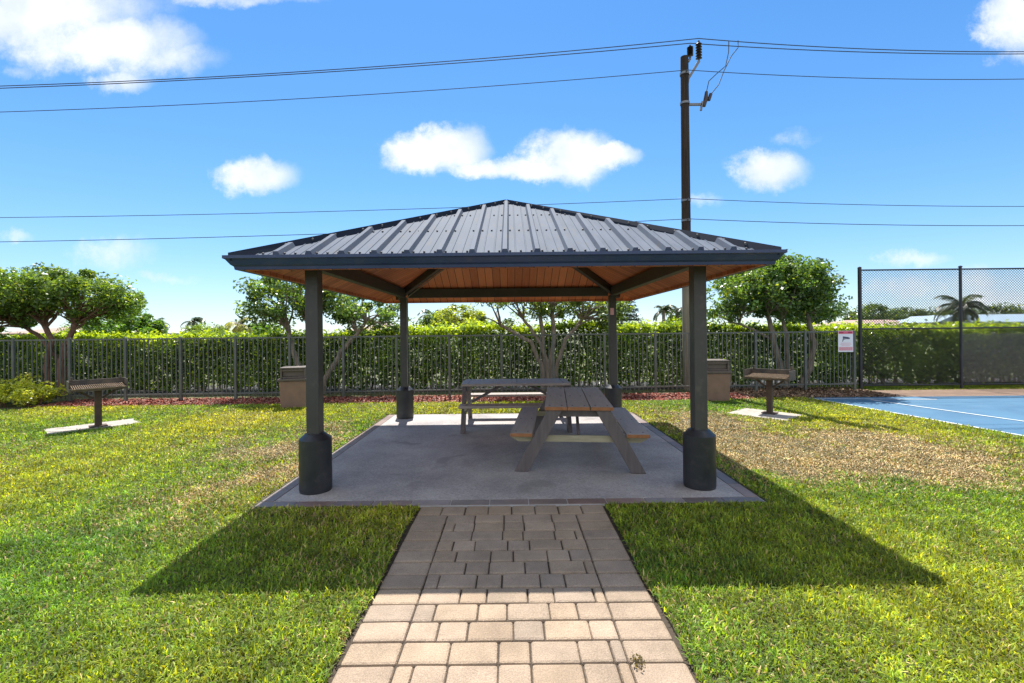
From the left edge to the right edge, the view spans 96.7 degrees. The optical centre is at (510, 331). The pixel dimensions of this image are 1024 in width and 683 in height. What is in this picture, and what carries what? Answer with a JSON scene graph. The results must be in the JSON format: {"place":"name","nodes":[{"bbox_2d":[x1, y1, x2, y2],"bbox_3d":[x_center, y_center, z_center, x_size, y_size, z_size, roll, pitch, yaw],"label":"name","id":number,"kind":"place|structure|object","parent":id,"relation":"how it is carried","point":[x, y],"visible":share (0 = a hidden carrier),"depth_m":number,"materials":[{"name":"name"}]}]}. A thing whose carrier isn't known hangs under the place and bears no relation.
{"place":"outdoors","nodes":[
{"label":"outdoors","id":0,"kind":"place"},
{"bbox_2d":[223,317,252,372],"bbox_3d":[-10.901,0.571,18.314,1.160,2.386,1.011,-1,0,-37],"label":"tree","id":1,"kind":"object","parent":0,"point":[237,328],"visible":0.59,"depth_m":18.15,"materials":[{"name":"green plant"}]},
{"bbox_2d":[345,324,413,348],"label":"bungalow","id":2,"kind":"object","parent":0,"point":[380,329],"depth_m":47.03,"materials":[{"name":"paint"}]},
{"bbox_2d":[417,309,442,357],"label":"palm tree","id":3,"kind":"object","parent":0,"point":[425,310],"visible":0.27,"depth_m":26.79,"materials":[{"name":"green plant"}]},
{"bbox_2d":[275,413,743,501],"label":"concrete slab","id":4,"kind":"structure","parent":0,"point":[427,457],"depth_m":5.45,"materials":[{"name":"grey concrete"}]},
{"bbox_2d":[222,199,787,494],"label":"picnic pavilion","id":5,"kind":"structure","parent":4,"relation":"on","point":[505,250],"depth_m":4.71,"materials":[{"name":"metal"}]},
{"bbox_2d":[458,378,571,433],"bbox_3d":[0.083,1.234,7.980,1.830,0.754,1.575,-1,0,0],"label":"picnic table","id":6,"kind":"object","parent":4,"relation":"on","point":[468,400],"visible":0.88,"depth_m":7.62,"materials":[{"name":"wood"}]},
{"bbox_2d":[510,387,649,473],"bbox_3d":[0.863,1.226,6.080,1.575,0.754,1.830,-1,0,6],"label":"picnic table","id":7,"kind":"object","parent":4,"relation":"on","point":[534,426],"visible":1,"depth_m":5.26,"materials":[{"name":"grey wood"}]},
{"bbox_2d":[0,333,1023,406],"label":"ground","id":8,"kind":"structure","parent":0,"point":[355,394],"depth_m":12.57,"materials":[{"name":"soil"}]},
{"bbox_2d":[0,372,72,406],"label":"shrub","id":9,"kind":"object","parent":8,"relation":"on","point":[27,392],"visible":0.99,"depth_m":10.74,"materials":[{"name":"green plant"}]},
{"bbox_2d":[0,327,84,350],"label":"bungalow","id":10,"kind":"object","parent":8,"relation":"on","point":[37,330],"visible":0.07,"depth_m":48.79,"materials":[{"name":"paint"}]},
{"bbox_2d":[54,323,85,333],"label":"distant tree","id":11,"kind":"object","parent":8,"relation":"on","point":[64,330],"visible":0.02,"depth_m":33.05,"materials":[{"name":"green plant"}]},
{"bbox_2d":[0,262,147,394],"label":"broadleaf tree","id":12,"kind":"object","parent":8,"relation":"on","point":[41,298],"visible":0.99,"depth_m":12.44,"materials":[{"name":"green plant"}]},
{"bbox_2d":[44,419,141,433],"bbox_3d":[-7.482,1.712,8.170,0.660,0.060,1.220,-1,0,40],"label":"concrete pad","id":13,"kind":"object","parent":8,"relation":"on","point":[84,426],"visible":0.36,"depth_m":8.09,"materials":[{"name":"grey concrete"}]},
{"bbox_2d":[66,374,127,427],"bbox_3d":[-7.315,1.235,8.073,0.566,0.888,0.780,-1,0,42],"label":"park grill","id":14,"kind":"object","parent":13,"relation":"on","point":[97,386],"visible":1,"depth_m":8.10,"materials":[{"name":"metal"}]},
{"bbox_2d":[65,308,169,359],"bbox_3d":[-14.855,0.389,17.159,3.179,2.831,2.877,-1,0,0],"label":"dense tree","id":15,"kind":"object","parent":8,"relation":"on","point":[143,323],"visible":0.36,"depth_m":16.79,"materials":[{"name":"green plant"}]},
{"bbox_2d":[151,318,170,351],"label":"palm tree","id":16,"kind":"object","parent":8,"relation":"on","point":[164,324],"visible":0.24,"depth_m":35.93,"materials":[{"name":"green plant"}]},
{"bbox_2d":[180,317,205,341],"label":"palm tree","id":17,"kind":"object","parent":8,"relation":"on","point":[193,322],"visible":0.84,"depth_m":35.78,"materials":[{"name":"green plant"}]},
{"bbox_2d":[164,329,230,345],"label":"bungalow","id":18,"kind":"object","parent":8,"relation":"on","point":[176,331],"visible":0.08,"depth_m":67.44,"materials":[{"name":"paint"}]},
{"bbox_2d":[179,321,230,352],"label":"distant tree","id":19,"kind":"object","parent":8,"relation":"on","point":[201,328],"visible":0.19,"depth_m":32.46,"materials":[{"name":"green plant"}]},
{"bbox_2d":[243,319,283,346],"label":"distant tree","id":20,"kind":"object","parent":8,"relation":"on","point":[270,329],"visible":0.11,"depth_m":21.61,"materials":[{"name":"green plant"}]},
{"bbox_2d":[232,275,419,393],"bbox_3d":[-5.088,-0.229,12.515,4.935,3.957,2.739,-1,0,0],"label":"broadleaf tree","id":21,"kind":"object","parent":8,"relation":"on","point":[348,312],"visible":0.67,"depth_m":12.25,"materials":[{"name":"green plant"}]},
{"bbox_2d":[31,392,756,406],"bbox_3d":[-2.796,1.675,11.175,17.353,0.001,1.350,-1,0,-1],"label":"mulch bed","id":22,"kind":"object","parent":8,"relation":"on","point":[392,398],"visible":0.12,"depth_m":11.24,"materials":[{"name":"wood"}]},
{"bbox_2d":[0,329,855,403],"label":"picket fence","id":23,"kind":"object","parent":8,"relation":"on","point":[125,362],"visible":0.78,"depth_m":11.59,"materials":[{"name":"metal"}]},
{"bbox_2d":[838,331,852,351],"bbox_3d":[8.863,0.247,12.052,0.400,0.560,0.012,-1,0,0],"label":"warning sign","id":24,"kind":"object","parent":23,"relation":"attached to","point":[845,341],"visible":1,"depth_m":12.05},
{"bbox_2d":[416,311,452,355],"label":"distant tree","id":25,"kind":"object","parent":8,"relation":"on","point":[427,319],"visible":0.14,"depth_m":24.80,"materials":[{"name":"green plant"}]},
{"bbox_2d":[430,304,496,362],"bbox_3d":[-2.468,0.081,24.109,3.640,3.222,2.860,-1,0,0],"label":"distant tree","id":26,"kind":"object","parent":8,"relation":"on","point":[447,314],"visible":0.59,"depth_m":23.64,"materials":[{"name":"green plant"}]},
{"bbox_2d":[255,412,763,507],"bbox_3d":[-0.013,1.640,6.644,4.814,0.050,4.743,-1,0,0],"label":"tile border","id":27,"kind":"object","parent":8,"relation":"on","point":[723,477],"visible":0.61,"depth_m":4.36,"materials":[{"name":"grey concrete"}]},
{"bbox_2d":[0,382,1023,682],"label":"grass","id":28,"kind":"structure","parent":8,"relation":"on","point":[824,508],"depth_m":3.39,"materials":[{"name":"green plant"}]},
{"bbox_2d":[0,415,387,509],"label":"lawn turf","id":29,"kind":"structure","parent":28,"relation":"on","point":[265,477],"depth_m":5.89,"materials":[{"name":"plant"}]},
{"bbox_2d":[0,506,417,682],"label":"lawn turf","id":30,"kind":"structure","parent":28,"relation":"on","point":[164,639],"depth_m":2.80,"materials":[{"name":"plant"}]},
{"bbox_2d":[0,398,873,418],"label":"lawn turf","id":31,"kind":"structure","parent":28,"relation":"on","point":[9,408],"depth_m":9.75,"materials":[{"name":"plant"}]},
{"bbox_2d":[277,366,305,407],"bbox_3d":[-4.847,1.225,10.250,0.620,0.891,0.620,-1,0,-14],"label":"litter bin","id":32,"kind":"object","parent":31,"relation":"on","point":[292,384],"visible":0.73,"depth_m":10.00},
{"bbox_2d":[707,359,731,400],"bbox_3d":[4.692,1.120,10.550,0.620,0.961,0.620,-1,0,4],"label":"litter bin","id":33,"kind":"object","parent":31,"relation":"on","point":[719,373],"visible":0.6,"depth_m":10.28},
{"bbox_2d":[475,301,634,390],"bbox_3d":[1.193,-0.154,12.697,4.357,3.627,2.568,-1,0,0],"label":"broadleaf tree","id":34,"kind":"object","parent":8,"relation":"on","point":[550,309],"visible":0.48,"depth_m":12.62,"materials":[{"name":"green plant"}]},
{"bbox_2d":[653,304,675,341],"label":"palm tree","id":35,"kind":"object","parent":8,"relation":"on","point":[663,309],"visible":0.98,"depth_m":27.91,"materials":[{"name":"green plant"}]},
{"bbox_2d":[665,306,681,349],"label":"palm tree","id":36,"kind":"object","parent":8,"relation":"on","point":[678,311],"visible":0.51,"depth_m":28.64,"materials":[{"name":"green plant"}]},
{"bbox_2d":[665,314,681,335],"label":"distant tree","id":37,"kind":"object","parent":8,"relation":"on","point":[673,320],"visible":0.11,"depth_m":29.85,"materials":[{"name":"green plant"}]},
{"bbox_2d":[680,40,738,390],"bbox_3d":[5.515,-3.229,12.518,1.646,9.642,0.335,-1,0,0],"label":"utility pole","id":38,"kind":"object","parent":8,"relation":"on","point":[685,77],"visible":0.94,"depth_m":12.47,"materials":[{"name":"brown wood"}]},
{"bbox_2d":[6,70,1015,111],"bbox_3d":[1.411,-6.830,12.350,51.588,1.561,0.018,-1,0,0],"label":"power line","id":39,"kind":"object","parent":38,"relation":"attached to","point":[522,83],"visible":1,"depth_m":12.34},
{"bbox_2d":[0,38,1023,86],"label":"power line","id":40,"kind":"object","parent":38,"relation":"attached to","point":[517,55],"visible":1,"depth_m":12.54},
{"bbox_2d":[0,43,1023,88],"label":"power line","id":41,"kind":"object","parent":38,"relation":"attached to","point":[493,60],"visible":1,"depth_m":12.54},
{"bbox_2d":[0,198,1023,217],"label":"power line","id":42,"kind":"object","parent":38,"relation":"attached to","point":[536,204],"visible":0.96,"depth_m":12.34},
{"bbox_2d":[3,219,1023,241],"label":"power line","id":43,"kind":"object","parent":38,"relation":"attached to","point":[635,221],"visible":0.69,"depth_m":12.34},
{"bbox_2d":[728,408,802,420],"bbox_3d":[4.817,1.584,8.650,0.840,0.060,1.050,-1,0,-40],"label":"concrete pad","id":44,"kind":"object","parent":8,"relation":"on","point":[757,413],"visible":0.57,"depth_m":8.58,"materials":[{"name":"grey concrete"}]},
{"bbox_2d":[744,365,795,413],"bbox_3d":[4.891,1.107,8.651,0.566,0.888,0.780,-1,0,-44],"label":"park grill","id":45,"kind":"object","parent":44,"relation":"on","point":[769,376],"visible":1,"depth_m":8.67,"materials":[{"name":"metal"}]},
{"bbox_2d":[706,249,852,388],"bbox_3d":[7.273,-0.319,12.574,3.974,3.845,3.040,-1,0,-24],"label":"broadleaf tree","id":46,"kind":"object","parent":8,"relation":"on","point":[781,286],"visible":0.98,"depth_m":12.10,"materials":[{"name":"green plant"}]},
{"bbox_2d":[780,306,841,325],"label":"distant tree","id":47,"kind":"object","parent":8,"relation":"on","point":[799,322],"visible":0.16,"depth_m":76.34,"materials":[{"name":"green plant"}]},
{"bbox_2d":[605,500,1023,682],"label":"lawn turf","id":48,"kind":"structure","parent":8,"relation":"on","point":[715,678],"depth_m":2.60,"materials":[{"name":"plant"}]},
{"bbox_2d":[730,386,899,397],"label":"leaf litter","id":49,"kind":"object","parent":8,"relation":"on","point":[751,392],"visible":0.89,"depth_m":11.52,"materials":[{"name":"brown plant"}]},
{"bbox_2d":[632,410,1023,501],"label":"lawn turf","id":50,"kind":"structure","parent":8,"relation":"on","point":[809,448],"depth_m":5.94,"materials":[{"name":"plant"}]},
{"bbox_2d":[798,320,911,341],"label":"bungalow","id":51,"kind":"object","parent":8,"relation":"on","point":[851,321],"visible":0.05,"depth_m":58.86,"materials":[{"name":"paint"}]},
{"bbox_2d":[834,302,906,319],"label":"distant tree","id":52,"kind":"object","parent":8,"relation":"on","point":[851,315],"visible":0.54,"depth_m":73.92,"materials":[{"name":"green plant"}]},
{"bbox_2d":[737,389,1023,397],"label":"bare dirt strip","id":53,"kind":"object","parent":8,"relation":"on","point":[966,392],"depth_m":11.42,"materials":[{"name":"beige soil"}]},
{"bbox_2d":[857,266,1023,389],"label":"chain link fence","id":54,"kind":"object","parent":53,"relation":"on","point":[960,269],"visible":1,"depth_m":12.20,"materials":[{"name":"metal"}]},
{"bbox_2d":[816,395,1023,435],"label":"blue court","id":55,"kind":"object","parent":8,"relation":"on","point":[1009,408],"visible":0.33,"depth_m":9.19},
{"bbox_2d":[815,398,1023,435],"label":"court lines","id":56,"kind":"object","parent":55,"relation":"on","point":[927,418],"visible":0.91,"depth_m":8.63,"materials":[{"name":"white paint"}]},
{"bbox_2d":[892,306,953,319],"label":"distant tree","id":57,"kind":"object","parent":8,"relation":"on","point":[916,311],"visible":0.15,"depth_m":76.55,"materials":[{"name":"green plant"}]},
{"bbox_2d":[898,314,1023,332],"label":"bungalow","id":58,"kind":"object","parent":8,"relation":"on","point":[917,320],"visible":0.22,"depth_m":55.25,"materials":[{"name":"paint"}]},
{"bbox_2d":[933,294,992,322],"bbox_3d":[30.163,-0.594,30.466,3.106,3.856,3.020,-1,0,0],"label":"palm tree","id":59,"kind":"object","parent":8,"relation":"on","point":[976,317],"visible":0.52,"depth_m":30.25,"materials":[{"name":"green plant"}]},
{"bbox_2d":[972,302,1023,314],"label":"distant tree","id":60,"kind":"object","parent":8,"relation":"on","point":[998,310],"visible":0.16,"depth_m":78.20,"materials":[{"name":"green plant"}]},
{"bbox_2d":[0,0,1023,334],"label":"sky","id":61,"kind":"structure","parent":0,"point":[940,146],"materials":[{"name":"blue"}]},
{"bbox_2d":[327,505,700,682],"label":"paver path","id":62,"kind":"structure","parent":0,"point":[373,652],"depth_m":2.67,"materials":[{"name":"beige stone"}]},
{"bbox_2d":[629,650,644,669],"bbox_3d":[0.615,1.601,2.217,0.077,0.043,0.105,-1,0,26],"label":"weed tuft","id":63,"kind":"object","parent":62,"relation":"on","point":[636,661],"visible":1,"depth_m":2.22,"materials":[{"name":"beige plant"}]},
{"bbox_2d":[72,377,1023,394],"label":"hedge soil","id":64,"kind":"structure","parent":0,"point":[327,389],"depth_m":13.50,"materials":[{"name":"brown soil"}]},
{"bbox_2d":[0,316,1023,393],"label":"clipped hedge","id":65,"kind":"object","parent":64,"relation":"on","point":[479,327],"visible":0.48,"depth_m":13.11,"materials":[{"name":"green plant"}]},
{"bbox_2d":[592,300,650,355],"bbox_3d":[7.346,-1.027,29.985,4.300,5.200,4.264,-1,0,0],"label":"conifer tree","id":66,"kind":"object","parent":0,"point":[634,314],"visible":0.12,"depth_m":29.72,"materials":[{"name":"green plant"}]}
]}

